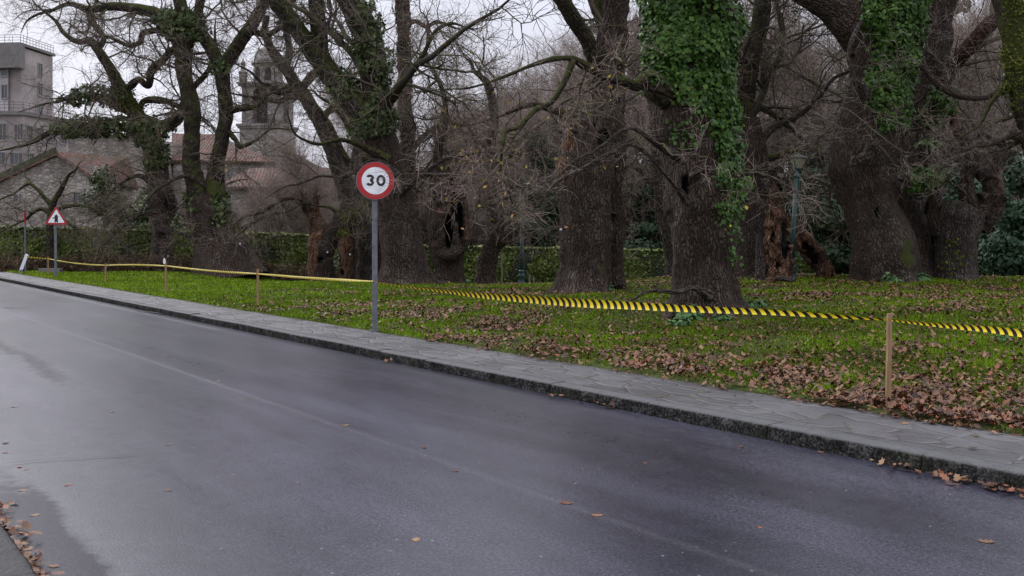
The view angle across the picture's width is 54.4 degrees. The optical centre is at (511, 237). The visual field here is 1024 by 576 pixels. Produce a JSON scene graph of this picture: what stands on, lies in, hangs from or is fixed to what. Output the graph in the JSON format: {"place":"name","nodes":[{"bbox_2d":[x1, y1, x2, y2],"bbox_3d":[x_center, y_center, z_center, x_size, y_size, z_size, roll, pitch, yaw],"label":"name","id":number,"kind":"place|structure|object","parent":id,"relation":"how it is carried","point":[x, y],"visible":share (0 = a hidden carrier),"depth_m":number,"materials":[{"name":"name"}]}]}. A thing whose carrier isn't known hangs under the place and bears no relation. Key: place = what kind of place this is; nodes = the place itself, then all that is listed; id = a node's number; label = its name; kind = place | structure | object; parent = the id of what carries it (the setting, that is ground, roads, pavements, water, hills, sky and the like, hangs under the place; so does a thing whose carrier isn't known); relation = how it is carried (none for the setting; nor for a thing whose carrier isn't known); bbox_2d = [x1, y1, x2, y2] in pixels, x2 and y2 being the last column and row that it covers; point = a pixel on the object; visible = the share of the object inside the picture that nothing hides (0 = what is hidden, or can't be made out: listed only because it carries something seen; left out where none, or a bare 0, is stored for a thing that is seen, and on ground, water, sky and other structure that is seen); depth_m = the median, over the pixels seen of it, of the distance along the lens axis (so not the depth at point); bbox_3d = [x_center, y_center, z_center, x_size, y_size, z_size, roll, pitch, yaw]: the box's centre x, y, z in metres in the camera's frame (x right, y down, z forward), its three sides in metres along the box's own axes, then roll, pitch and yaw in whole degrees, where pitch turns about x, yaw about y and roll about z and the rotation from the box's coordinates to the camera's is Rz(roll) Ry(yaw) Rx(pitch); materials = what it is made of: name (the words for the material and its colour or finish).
{"place":"outdoors","nodes":[
{"label":"outdoors","id":0,"kind":"place"},
{"bbox_2d":[0,281,1023,575],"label":"road","id":1,"kind":"structure","parent":0,"point":[376,489],"depth_m":6.58,"materials":[{"name":"asphalt"}]},
{"bbox_2d":[0,523,36,575],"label":"kerb","id":2,"kind":"structure","parent":1,"relation":"on","point":[14,561],"depth_m":4.64,"materials":[{"name":"concrete"}]},
{"bbox_2d":[0,277,1023,492],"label":"kerb","id":3,"kind":"structure","parent":1,"relation":"on","point":[974,469],"depth_m":8.83,"materials":[{"name":"concrete"}]},
{"bbox_2d":[0,358,1023,575],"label":"gutter leaves","id":4,"kind":"object","parent":1,"relation":"on","point":[27,525],"visible":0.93,"depth_m":5.63,"materials":[{"name":"brown plant"}]},
{"bbox_2d":[0,271,1023,466],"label":"pavement","id":5,"kind":"structure","parent":0,"point":[997,446],"depth_m":9.77,"materials":[{"name":"concrete"}]},
{"bbox_2d":[0,0,1023,183],"label":"sky","id":6,"kind":"structure","parent":0,"point":[72,75],"materials":[{"name":"white"}]},
{"bbox_2d":[3,269,1023,435],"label":"lawn","id":7,"kind":"structure","parent":0,"point":[773,391],"depth_m":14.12,"materials":[{"name":"plant"}]},
{"bbox_2d":[0,250,20,270],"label":"dry plant","id":8,"kind":"object","parent":7,"relation":"on","point":[5,266],"visible":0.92,"depth_m":43.81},
{"bbox_2d":[6,252,45,270],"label":"dry plant","id":9,"kind":"object","parent":7,"relation":"on","point":[34,264],"visible":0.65,"depth_m":43.50,"materials":[{"name":"plant"}]},
{"bbox_2d":[0,34,74,170],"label":"apartment block","id":10,"kind":"structure","parent":7,"relation":"on","point":[13,101],"depth_m":109.93,"materials":[{"name":"concrete"}]},
{"bbox_2d":[1,84,8,99],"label":"window","id":11,"kind":"structure","parent":10,"relation":"in","point":[4,88],"depth_m":109.83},
{"bbox_2d":[9,152,22,165],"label":"window","id":12,"kind":"structure","parent":10,"relation":"in","point":[11,160],"depth_m":105.88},
{"bbox_2d":[14,124,23,140],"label":"window","id":13,"kind":"structure","parent":10,"relation":"in","point":[19,137],"depth_m":105.91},
{"bbox_2d":[45,207,66,276],"bbox_3d":[-16.964,0.196,37.081,0.758,2.683,0.096,0,0,-14],"label":"warning sign","id":14,"kind":"object","parent":7,"relation":"on","point":[55,218],"visible":0.97,"depth_m":37.06,"materials":[{"name":"metal"}]},
{"bbox_2d":[44,252,81,271],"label":"dry plant","id":15,"kind":"object","parent":7,"relation":"on","point":[63,265],"visible":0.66,"depth_m":43.82,"materials":[{"name":"plant"}]},
{"bbox_2d":[0,147,138,226],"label":"stone house","id":16,"kind":"structure","parent":7,"relation":"on","point":[38,176],"depth_m":62.00,"materials":[{"name":"stone"}]},
{"bbox_2d":[0,155,144,270],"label":"tree","id":17,"kind":"object","parent":7,"relation":"on","point":[51,205],"visible":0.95,"depth_m":42.91,"materials":[{"name":"brown plant"}]},
{"bbox_2d":[64,252,115,271],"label":"dry plant","id":18,"kind":"object","parent":7,"relation":"on","point":[83,268],"visible":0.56,"depth_m":43.72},
{"bbox_2d":[80,250,121,271],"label":"dry plant","id":19,"kind":"object","parent":7,"relation":"on","point":[94,267],"visible":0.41,"depth_m":43.40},
{"bbox_2d":[90,252,129,271],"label":"dry plant","id":20,"kind":"object","parent":7,"relation":"on","point":[112,268],"visible":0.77,"depth_m":42.87,"materials":[{"name":"plant"}]},
{"bbox_2d":[79,164,149,229],"bbox_3d":[-20.720,-1.050,51.452,5.765,5.596,3.358,0,0,0],"label":"ivy bush","id":21,"kind":"object","parent":7,"relation":"on","point":[98,181],"visible":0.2,"depth_m":51.59,"materials":[{"name":"green plant"}]},
{"bbox_2d":[68,132,182,200],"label":"stone building","id":22,"kind":"structure","parent":7,"relation":"on","point":[104,144],"depth_m":81.04,"materials":[{"name":"stone"}]},
{"bbox_2d":[0,0,267,271],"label":"oak tree","id":23,"kind":"object","parent":7,"relation":"on","point":[156,163],"visible":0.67,"depth_m":44.22,"materials":[{"name":"brown plant"}]},
{"bbox_2d":[116,250,152,270],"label":"dry plant","id":24,"kind":"object","parent":7,"relation":"on","point":[129,267],"visible":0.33,"depth_m":43.60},
{"bbox_2d":[121,252,164,271],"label":"dry plant","id":25,"kind":"object","parent":7,"relation":"on","point":[148,268],"visible":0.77,"depth_m":42.93,"materials":[{"name":"plant"}]},
{"bbox_2d":[0,224,308,271],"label":"ivy hedge","id":26,"kind":"object","parent":7,"relation":"on","point":[299,251],"visible":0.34,"depth_m":47.94,"materials":[{"name":"green plant"}]},
{"bbox_2d":[123,186,185,230],"bbox_3d":[-18.265,-0.468,50.065,3.840,4.463,3.376,0,0,0],"label":"ivy bush","id":27,"kind":"object","parent":7,"relation":"on","point":[145,220],"visible":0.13,"depth_m":49.37,"materials":[{"name":"green plant"}]},
{"bbox_2d":[0,0,346,280],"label":"oak tree","id":28,"kind":"object","parent":7,"relation":"on","point":[201,192],"visible":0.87,"depth_m":42.58,"materials":[{"name":"brown plant"}]},
{"bbox_2d":[159,253,192,271],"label":"dry plant","id":29,"kind":"object","parent":7,"relation":"on","point":[181,264],"visible":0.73,"depth_m":43.51,"materials":[{"name":"plant"}]},
{"bbox_2d":[176,172,229,230],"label":"bare tree","id":30,"kind":"object","parent":7,"relation":"on","point":[184,214],"visible":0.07,"depth_m":55.13,"materials":[{"name":"grey plant"}]},
{"bbox_2d":[225,178,253,229],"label":"bare tree","id":31,"kind":"object","parent":7,"relation":"on","point":[238,216],"visible":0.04,"depth_m":58.86,"materials":[{"name":"grey plant"}]},
{"bbox_2d":[172,133,333,232],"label":"stone house","id":32,"kind":"structure","parent":7,"relation":"on","point":[177,169],"depth_m":84.00,"materials":[{"name":"grey stone"}]},
{"bbox_2d":[256,269,258,303],"bbox_3d":[-5.588,1.140,21.892,0.049,0.897,0.049,0,0,0],"label":"wooden stake","id":33,"kind":"object","parent":7,"relation":"on","point":[257,293],"visible":0.85,"depth_m":21.87,"materials":[{"name":"brown wood"}]},
{"bbox_2d":[166,265,256,273],"bbox_3d":[-7.510,0.802,24.531,0.019,0.076,6.613,0,0,-36],"label":"hazard tape","id":34,"kind":"object","parent":33,"relation":"attached to","point":[212,270],"visible":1,"depth_m":24.19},
{"bbox_2d":[234,183,293,232],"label":"bare tree","id":35,"kind":"object","parent":7,"relation":"on","point":[274,218],"visible":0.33,"depth_m":60.48,"materials":[{"name":"grey plant"}]},
{"bbox_2d":[236,44,298,158],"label":"bell tower","id":36,"kind":"structure","parent":7,"relation":"on","point":[245,117],"depth_m":104.34,"materials":[{"name":"grey stone"}]},
{"bbox_2d":[260,258,285,278],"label":"dry plant","id":37,"kind":"object","parent":7,"relation":"on","point":[270,270],"visible":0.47,"depth_m":43.82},
{"bbox_2d":[253,165,309,233],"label":"bare tree","id":38,"kind":"object","parent":7,"relation":"on","point":[295,223],"visible":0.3,"depth_m":60.98,"materials":[{"name":"grey plant"}]},
{"bbox_2d":[264,260,303,280],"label":"dry plant","id":39,"kind":"object","parent":7,"relation":"on","point":[283,272],"visible":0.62,"depth_m":43.74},
{"bbox_2d":[281,262,305,280],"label":"dry plant","id":40,"kind":"object","parent":7,"relation":"on","point":[302,272],"visible":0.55,"depth_m":43.62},
{"bbox_2d":[219,177,370,280],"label":"broken oak","id":41,"kind":"object","parent":7,"relation":"on","point":[317,266],"visible":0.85,"depth_m":40.55,"materials":[{"name":"brown plant"}]},
{"bbox_2d":[259,122,338,233],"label":"bare tree","id":42,"kind":"object","parent":7,"relation":"on","point":[286,149],"visible":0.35,"depth_m":58.10,"materials":[{"name":"brown plant"}]},
{"bbox_2d":[178,0,441,279],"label":"oak tree","id":43,"kind":"object","parent":7,"relation":"on","point":[332,152],"visible":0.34,"depth_m":43.67,"materials":[{"name":"brown plant"}]},
{"bbox_2d":[249,136,371,279],"bbox_3d":[-7.576,-1.215,40.057,6.134,6.210,4.458,0,0,0],"label":"broken oak","id":44,"kind":"object","parent":7,"relation":"on","point":[346,246],"visible":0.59,"depth_m":39.99,"materials":[{"name":"brown plant"}]},
{"bbox_2d":[308,170,371,220],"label":"bare tree","id":45,"kind":"object","parent":7,"relation":"on","point":[333,198],"visible":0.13,"depth_m":55.44,"materials":[{"name":"grey plant"}]},
{"bbox_2d":[258,33,431,280],"bbox_3d":[-7.047,-3.375,42.305,8.147,10.804,5.180,0,0,0],"label":"oak tree","id":46,"kind":"object","parent":7,"relation":"on","point":[364,267],"visible":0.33,"depth_m":42.30,"materials":[{"name":"brown plant"}]},
{"bbox_2d":[272,55,458,280],"bbox_3d":[-5.957,-3.241,41.348,8.349,10.440,4.959,0,0,-6],"label":"oak tree","id":47,"kind":"object","parent":7,"relation":"on","point":[379,255],"visible":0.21,"depth_m":41.38,"materials":[{"name":"brown plant"}]},
{"bbox_2d":[309,59,431,208],"bbox_3d":[-9.102,-4.730,65.333,8.427,14.537,9.128,0,0,-17],"label":"bare tree","id":48,"kind":"object","parent":7,"relation":"on","point":[343,129],"visible":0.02,"depth_m":64.53,"materials":[{"name":"grey plant"}]},
{"bbox_2d":[356,162,394,331],"bbox_3d":[-2.188,0.199,15.928,0.606,2.812,0.130,0,0,-12],"label":"speed limit sign","id":49,"kind":"object","parent":7,"relation":"on","point":[366,186],"visible":0.94,"depth_m":15.90,"materials":[{"name":"metal"}]},
{"bbox_2d":[258,273,372,281],"bbox_3d":[-3.884,0.750,18.860,0.029,0.120,6.870,0,0,-29],"label":"hazard tape","id":50,"kind":"object","parent":49,"relation":"attached to","point":[318,278],"visible":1,"depth_m":18.32,"materials":[{"name":"plastic"}]},
{"bbox_2d":[193,0,588,284],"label":"oak tree","id":51,"kind":"object","parent":7,"relation":"on","point":[371,115],"visible":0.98,"depth_m":31.44,"materials":[{"name":"brown plant"}]},
{"bbox_2d":[316,2,552,282],"bbox_3d":[-2.714,-3.375,36.502,8.247,10.784,5.779,0,0,0],"label":"hollow oak","id":52,"kind":"object","parent":7,"relation":"on","point":[446,253],"visible":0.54,"depth_m":36.12,"materials":[{"name":"brown plant"}]},
{"bbox_2d":[417,141,476,244],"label":"bare tree","id":53,"kind":"object","parent":7,"relation":"on","point":[423,227],"visible":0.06,"depth_m":54.56,"materials":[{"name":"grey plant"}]},
{"bbox_2d":[323,0,576,224],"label":"oak tree","id":54,"kind":"object","parent":7,"relation":"on","point":[406,131],"visible":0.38,"depth_m":38.72,"materials":[{"name":"brown plant"}]},
{"bbox_2d":[419,78,504,164],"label":"bare tree","id":55,"kind":"object","parent":7,"relation":"on","point":[459,109],"visible":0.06,"depth_m":70.78,"materials":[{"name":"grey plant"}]},
{"bbox_2d":[417,94,522,197],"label":"bare tree","id":56,"kind":"object","parent":7,"relation":"on","point":[467,112],"visible":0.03,"depth_m":60.99,"materials":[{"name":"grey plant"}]},
{"bbox_2d":[416,27,548,147],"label":"bare tree","id":57,"kind":"object","parent":7,"relation":"on","point":[523,74],"visible":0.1,"depth_m":95.47,"materials":[{"name":"brown plant"}]},
{"bbox_2d":[399,12,591,283],"bbox_3d":[-0.089,-3.571,38.713,9.056,11.254,5.641,0,0,0],"label":"oak tree","id":58,"kind":"object","parent":7,"relation":"on","point":[487,259],"visible":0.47,"depth_m":39.16,"materials":[{"name":"brown plant"}]},
{"bbox_2d":[466,155,528,245],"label":"bare tree","id":59,"kind":"object","parent":7,"relation":"on","point":[475,234],"visible":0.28,"depth_m":55.41,"materials":[{"name":"brown plant"}]},
{"bbox_2d":[333,244,664,282],"bbox_3d":[-0.910,1.390,48.960,19.018,2.392,1.026,0,0,12],"label":"ivy hedge","id":60,"kind":"object","parent":7,"relation":"on","point":[646,262],"visible":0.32,"depth_m":48.21,"materials":[{"name":"green plant"}]},
{"bbox_2d":[461,83,565,245],"bbox_3d":[0.199,-3.200,59.973,8.738,12.013,7.969,0,0,37],"label":"bare tree","id":61,"kind":"object","parent":7,"relation":"on","point":[524,113],"visible":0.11,"depth_m":58.85,"materials":[{"name":"grey plant"}]},
{"bbox_2d":[16,271,1023,435],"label":"fallen leaf litter","id":62,"kind":"object","parent":7,"relation":"on","point":[901,397],"visible":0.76,"depth_m":12.51,"materials":[{"name":"plant"}]},
{"bbox_2d":[518,197,525,283],"bbox_3d":[0.469,0.190,45.000,0.514,4.079,0.513,0,0,0],"label":"lamp post","id":63,"kind":"object","parent":7,"relation":"on","point":[521,276],"visible":0.46,"depth_m":44.91,"materials":[{"name":"metal"}]},
{"bbox_2d":[486,130,559,247],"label":"bare tree","id":64,"kind":"object","parent":7,"relation":"on","point":[552,217],"visible":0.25,"depth_m":51.19,"materials":[{"name":"grey plant"}]},
{"bbox_2d":[534,157,559,245],"bbox_3d":[3.094,-1.385,54.968,5.825,8.008,5.312,0,0,-38],"label":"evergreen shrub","id":65,"kind":"object","parent":7,"relation":"on","point":[556,231],"visible":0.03,"depth_m":53.72,"materials":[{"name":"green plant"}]},
{"bbox_2d":[462,0,658,293],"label":"oak tree","id":66,"kind":"object","parent":7,"relation":"on","point":[592,250],"visible":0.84,"depth_m":24.98,"materials":[{"name":"brown plant"}]},
{"bbox_2d":[533,99,592,244],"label":"evergreen tree","id":67,"kind":"object","parent":7,"relation":"on","point":[555,129],"visible":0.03,"depth_m":57.33,"materials":[{"name":"green plant"}]},
{"bbox_2d":[495,22,634,170],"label":"bare tree","id":68,"kind":"object","parent":7,"relation":"on","point":[551,53],"visible":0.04,"depth_m":71.69,"materials":[{"name":"brown plant"}]},
{"bbox_2d":[511,67,635,171],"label":"bare tree","id":69,"kind":"object","parent":7,"relation":"on","point":[540,82],"visible":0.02,"depth_m":65.74,"materials":[{"name":"brown plant"}]},
{"bbox_2d":[531,0,651,185],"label":"bare tree","id":70,"kind":"object","parent":7,"relation":"on","point":[634,76],"visible":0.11,"depth_m":60.64,"materials":[{"name":"brown plant"}]},
{"bbox_2d":[369,0,829,319],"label":"oak tree","id":71,"kind":"object","parent":7,"relation":"on","point":[685,80],"visible":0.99,"depth_m":17.60,"materials":[{"name":"brown plant"}]},
{"bbox_2d":[553,17,653,223],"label":"evergreen tree","id":72,"kind":"object","parent":7,"relation":"on","point":[651,216],"depth_m":65.30,"materials":[{"name":"green plant"}]},
{"bbox_2d":[622,182,662,248],"bbox_3d":[6.356,-0.451,53.930,4.634,5.416,6.026,0,0,-37],"label":"evergreen shrub","id":73,"kind":"object","parent":7,"relation":"on","point":[644,232],"visible":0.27,"depth_m":53.50,"materials":[{"name":"green plant"}]},
{"bbox_2d":[625,18,660,242],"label":"evergreen tree","id":74,"kind":"object","parent":7,"relation":"on","point":[637,124],"visible":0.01,"depth_m":69.55,"materials":[{"name":"green plant"}]},
{"bbox_2d":[622,5,672,276],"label":"oak tree","id":75,"kind":"object","parent":7,"relation":"on","point":[657,184],"visible":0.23,"depth_m":35.79,"materials":[{"name":"brown plant"}]},
{"bbox_2d":[668,313,691,326],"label":"weed clump","id":76,"kind":"object","parent":7,"relation":"on","point":[686,321],"visible":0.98,"depth_m":16.62,"materials":[{"name":"green plant"}]},
{"bbox_2d":[671,303,705,320],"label":"weed clump","id":77,"kind":"object","parent":7,"relation":"on","point":[692,315],"visible":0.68,"depth_m":17.39,"materials":[{"name":"green plant"}]},
{"bbox_2d":[623,99,759,242],"bbox_3d":[10.106,-4.671,58.969,9.740,14.682,10.679,0,0,24],"label":"bare tree","id":78,"kind":"object","parent":7,"relation":"on","point":[647,212],"visible":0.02,"depth_m":58.12,"materials":[{"name":"brown plant"}]},
{"bbox_2d":[625,90,792,180],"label":"bare tree","id":79,"kind":"object","parent":7,"relation":"on","point":[768,141],"visible":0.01,"depth_m":54.19,"materials":[{"name":"brown plant"}]},
{"bbox_2d":[649,0,838,175],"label":"bare tree","id":80,"kind":"object","parent":7,"relation":"on","point":[775,80],"visible":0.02,"depth_m":56.01,"materials":[{"name":"brown plant"}]},
{"bbox_2d":[747,297,767,307],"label":"weed clump","id":81,"kind":"object","parent":7,"relation":"on","point":[759,303],"visible":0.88,"depth_m":18.67,"materials":[{"name":"green plant"}]},
{"bbox_2d":[749,170,798,282],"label":"broken oak","id":82,"kind":"object","parent":7,"relation":"on","point":[774,250],"visible":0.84,"depth_m":27.80,"materials":[{"name":"red plant"}]},
{"bbox_2d":[627,0,941,277],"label":"oak tree","id":83,"kind":"object","parent":7,"relation":"on","point":[751,95],"visible":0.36,"depth_m":30.24,"materials":[{"name":"brown plant"}]},
{"bbox_2d":[734,0,835,196],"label":"bare tree","id":84,"kind":"object","parent":7,"relation":"on","point":[786,83],"depth_m":66.09,"materials":[{"name":"brown plant"}]},
{"bbox_2d":[742,0,849,235],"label":"bare tree","id":85,"kind":"object","parent":7,"relation":"on","point":[810,58],"visible":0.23,"depth_m":54.73,"materials":[{"name":"brown plant"}]},
{"bbox_2d":[761,115,830,237],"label":"evergreen tree","id":86,"kind":"object","parent":7,"relation":"on","point":[780,186],"visible":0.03,"depth_m":59.65,"materials":[{"name":"green plant"}]},
{"bbox_2d":[764,148,829,240],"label":"evergreen tree","id":87,"kind":"object","parent":7,"relation":"on","point":[806,167],"visible":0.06,"depth_m":51.37,"materials":[{"name":"green plant"}]},
{"bbox_2d":[788,154,808,278],"bbox_3d":[8.128,-0.562,28.600,0.668,3.715,0.467,0,0,0],"label":"lamp post","id":88,"kind":"object","parent":7,"relation":"on","point":[797,166],"visible":0.53,"depth_m":28.52,"materials":[{"name":"metal"}]},
{"bbox_2d":[786,209,834,277],"bbox_3d":[9.013,0.299,30.002,1.542,2.429,0.678,0,0,0],"label":"fallen log","id":89,"kind":"object","parent":7,"relation":"on","point":[811,251],"visible":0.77,"depth_m":29.82,"materials":[{"name":"wood"}]},
{"bbox_2d":[773,22,848,196],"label":"bare tree","id":90,"kind":"object","parent":7,"relation":"on","point":[847,78],"visible":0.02,"depth_m":63.38,"materials":[{"name":"brown plant"}]},
{"bbox_2d":[789,167,850,273],"bbox_3d":[14.062,-0.440,43.115,4.431,5.235,4.224,0,0,0],"label":"evergreen shrub","id":91,"kind":"object","parent":7,"relation":"on","point":[839,265],"visible":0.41,"depth_m":42.10,"materials":[{"name":"green plant"}]},
{"bbox_2d":[737,0,1017,279],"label":"oak tree","id":92,"kind":"object","parent":7,"relation":"on","point":[963,222],"visible":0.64,"depth_m":29.17,"materials":[{"name":"brown plant"}]},
{"bbox_2d":[885,313,892,397],"bbox_3d":[3.370,1.135,8.911,0.054,0.906,0.048,0,0,0],"label":"wooden stake","id":93,"kind":"object","parent":7,"relation":"on","point":[888,373],"visible":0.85,"depth_m":8.89,"materials":[{"name":"brown wood"}]},
{"bbox_2d":[376,282,886,320],"bbox_3d":[0.581,0.776,12.378,0.050,0.146,8.906,0,0,-38],"label":"hazard tape","id":94,"kind":"object","parent":93,"relation":"attached to","point":[589,303],"visible":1,"depth_m":11.46,"materials":[{"name":"plastic"}]},
{"bbox_2d":[890,319,1023,336],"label":"hazard tape","id":95,"kind":"object","parent":93,"relation":"attached to","point":[1007,331],"visible":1,"depth_m":7.32,"materials":[{"name":"plastic"}]},
{"bbox_2d":[880,272,901,282],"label":"weed clump","id":96,"kind":"object","parent":7,"relation":"on","point":[889,279],"visible":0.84,"depth_m":26.98,"materials":[{"name":"green plant"}]},
{"bbox_2d":[771,0,1011,281],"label":"oak tree","id":97,"kind":"object","parent":7,"relation":"on","point":[882,43],"visible":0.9,"depth_m":27.69,"materials":[{"name":"brown plant"}]},
{"bbox_2d":[795,250,1015,275],"bbox_3d":[16.573,1.472,45.987,16.836,1.844,1.107,0,0,7],"label":"ivy hedge","id":98,"kind":"object","parent":7,"relation":"on","point":[804,266],"depth_m":45.97,"materials":[{"name":"green plant"}]},
{"bbox_2d":[882,0,1023,208],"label":"oak tree","id":99,"kind":"object","parent":7,"relation":"on","point":[1009,15],"visible":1,"depth_m":24.91,"materials":[{"name":"brown plant"}]},
{"bbox_2d":[923,159,993,268],"bbox_3d":[21.462,-0.684,46.051,4.966,5.976,3.045,0,0,11],"label":"laurel bush","id":100,"kind":"object","parent":7,"relation":"on","point":[951,188],"visible":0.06,"depth_m":45.41,"materials":[{"name":"green plant"}]},
{"bbox_2d":[922,0,1012,196],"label":"bare tree","id":101,"kind":"object","parent":7,"relation":"on","point":[964,88],"visible":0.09,"depth_m":48.89,"materials":[{"name":"brown plant"}]},
{"bbox_2d":[924,0,1020,233],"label":"evergreen tree","id":102,"kind":"object","parent":7,"relation":"on","point":[992,154],"depth_m":53.37,"materials":[{"name":"green plant"}]},
{"bbox_2d":[926,0,1022,200],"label":"bare tree","id":103,"kind":"object","parent":7,"relation":"on","point":[986,9],"visible":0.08,"depth_m":50.47,"materials":[{"name":"brown plant"}]},
{"bbox_2d":[936,63,1022,229],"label":"bare tree","id":104,"kind":"object","parent":7,"relation":"on","point":[989,141],"visible":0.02,"depth_m":51.86,"materials":[{"name":"grey plant"}]},
{"bbox_2d":[974,154,1023,276],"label":"laurel bush","id":105,"kind":"object","parent":7,"relation":"on","point":[1000,253],"visible":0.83,"depth_m":37.18,"materials":[{"name":"green plant"}]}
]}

